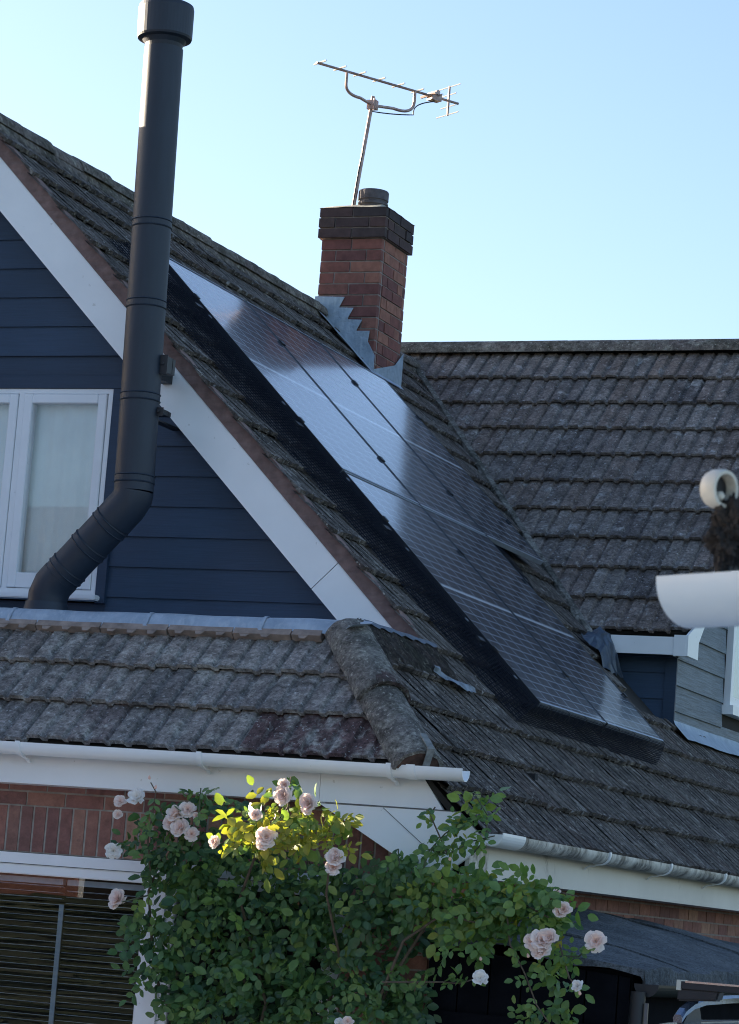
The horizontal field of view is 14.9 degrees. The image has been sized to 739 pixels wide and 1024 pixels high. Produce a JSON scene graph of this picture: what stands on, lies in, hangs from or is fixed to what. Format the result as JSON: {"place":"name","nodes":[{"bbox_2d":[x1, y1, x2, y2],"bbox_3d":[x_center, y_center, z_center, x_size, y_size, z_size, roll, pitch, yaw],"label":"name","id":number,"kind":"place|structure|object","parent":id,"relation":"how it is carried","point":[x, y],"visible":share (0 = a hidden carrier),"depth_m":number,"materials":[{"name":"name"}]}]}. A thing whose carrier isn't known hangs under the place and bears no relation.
{"place":"outdoors","nodes":[
{"label":"outdoors","id":0,"kind":"place"},
{"bbox_2d":[0,0,738,341],"label":"sky","id":1,"kind":"structure","parent":0,"point":[583,183],"materials":[{"name":"blue"}]},
{"label":"driveway","id":2,"kind":"structure","parent":0,"visible":0},
{"bbox_2d":[104,775,606,1023],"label":"climbing rose","id":3,"kind":"object","parent":2,"relation":"on","point":[454,920],"visible":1,"depth_m":13.60,"materials":[{"name":"green plant"}]},
{"bbox_2d":[656,571,738,627],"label":"gutter","id":4,"kind":"object","parent":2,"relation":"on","point":[703,600],"visible":1,"depth_m":3.35,"materials":[{"name":"white plastic"}]},
{"bbox_2d":[700,469,738,571],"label":"round fitting","id":5,"kind":"object","parent":4,"relation":"on","point":[717,486],"visible":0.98,"depth_m":3.39,"materials":[{"name":"beige plastic"}]},
{"bbox_2d":[702,492,738,571],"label":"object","id":6,"kind":"object","parent":4,"relation":"on","point":[720,537],"visible":0.95,"depth_m":3.38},
{"bbox_2d":[662,980,738,1023],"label":"parked car","id":7,"kind":"object","parent":2,"relation":"on","point":[696,995],"visible":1,"depth_m":10.07,"materials":[{"name":"silver metal"}]},
{"label":"ground","id":8,"kind":"structure","parent":0,"visible":0},
{"bbox_2d":[0,113,738,1023],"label":"house","id":9,"kind":"structure","parent":8,"relation":"on","point":[242,603],"depth_m":16.81,"materials":[{"name":"grey tile"}]},
{"bbox_2d":[0,389,113,601],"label":"upper window","id":10,"kind":"structure","parent":9,"relation":"in","point":[14,583],"depth_m":17.18,"materials":[{"name":"white plastic"}]},
{"bbox_2d":[24,0,193,609],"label":"flue pipe","id":11,"kind":"object","parent":9,"relation":"on","point":[164,36],"visible":0.93,"depth_m":16.34,"materials":[{"name":"black metal"}]},
{"bbox_2d":[0,851,345,1023],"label":"lower window","id":12,"kind":"structure","parent":9,"relation":"in","point":[143,1006],"depth_m":14.48,"materials":[{"name":"white plastic"}]},
{"bbox_2d":[187,300,503,669],"bbox_3d":[0.505,0.092,19.051,2.240,2.240,3.880,1,-9,22],"label":"panel mounting rail","id":13,"kind":"object","parent":9,"relation":"attached to","point":[377,522],"visible":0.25,"depth_m":17.12,"materials":[{"name":"black metal"}]},
{"bbox_2d":[168,258,418,504],"bbox_3d":[-0.516,-0.844,18.232,1.952,0.044,1.386,50,10,21],"label":"solar panel","id":14,"kind":"object","parent":13,"relation":"attached to","point":[323,420],"visible":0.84,"depth_m":18.16,"materials":[{"name":"black glass"}]},
{"bbox_2d":[246,301,485,535],"bbox_3d":[-0.021,-0.627,19.469,1.952,0.044,1.346,50,10,21],"label":"solar panel","id":15,"kind":"object","parent":13,"relation":"attached to","point":[373,427],"visible":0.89,"depth_m":19.45,"materials":[{"name":"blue glass"}]},
{"bbox_2d":[321,343,543,564],"bbox_3d":[0.461,-0.416,20.675,1.952,0.044,1.316,50,10,21],"label":"solar panel","id":16,"kind":"object","parent":13,"relation":"attached to","point":[473,500],"visible":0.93,"depth_m":20.65,"materials":[{"name":"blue glass"}]},
{"bbox_2d":[340,470,606,725],"bbox_3d":[0.658,0.546,17.519,1.922,0.044,1.386,50,10,21],"label":"solar panel","id":17,"kind":"object","parent":13,"relation":"attached to","point":[520,651],"visible":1,"depth_m":17.44,"materials":[{"name":"black glass"}]},
{"bbox_2d":[422,507,663,744],"bbox_3d":[1.153,0.762,18.757,1.922,0.044,1.346,50,10,21],"label":"solar panel","id":18,"kind":"object","parent":13,"relation":"attached to","point":[556,640],"visible":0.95,"depth_m":18.73,"materials":[{"name":"black glass"}]},
{"bbox_2d":[108,238,664,764],"bbox_3d":[0.648,0.002,18.042,2.727,2.943,4.287,-3,-11,42],"label":"solar panel mesh","id":19,"kind":"object","parent":9,"relation":"attached to","point":[364,508],"visible":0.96,"depth_m":17.01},
{"bbox_2d":[313,60,460,204],"bbox_3d":[0.097,-2.943,22.876,1.431,1.318,0.300,10,-10,-32],"label":"tv aerial","id":20,"kind":"object","parent":9,"relation":"attached to","point":[436,96],"visible":0.99,"depth_m":22.88,"materials":[{"name":"metal"}]},
{"bbox_2d":[722,626,738,719],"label":"wing window","id":21,"kind":"structure","parent":9,"relation":"in","point":[730,707],"depth_m":22.00,"materials":[{"name":"white plastic"}]},
{"bbox_2d":[424,907,738,1023],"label":"lean to store","id":22,"kind":"structure","parent":8,"relation":"on","point":[651,963],"depth_m":13.62,"materials":[{"name":"wood"}]}
]}

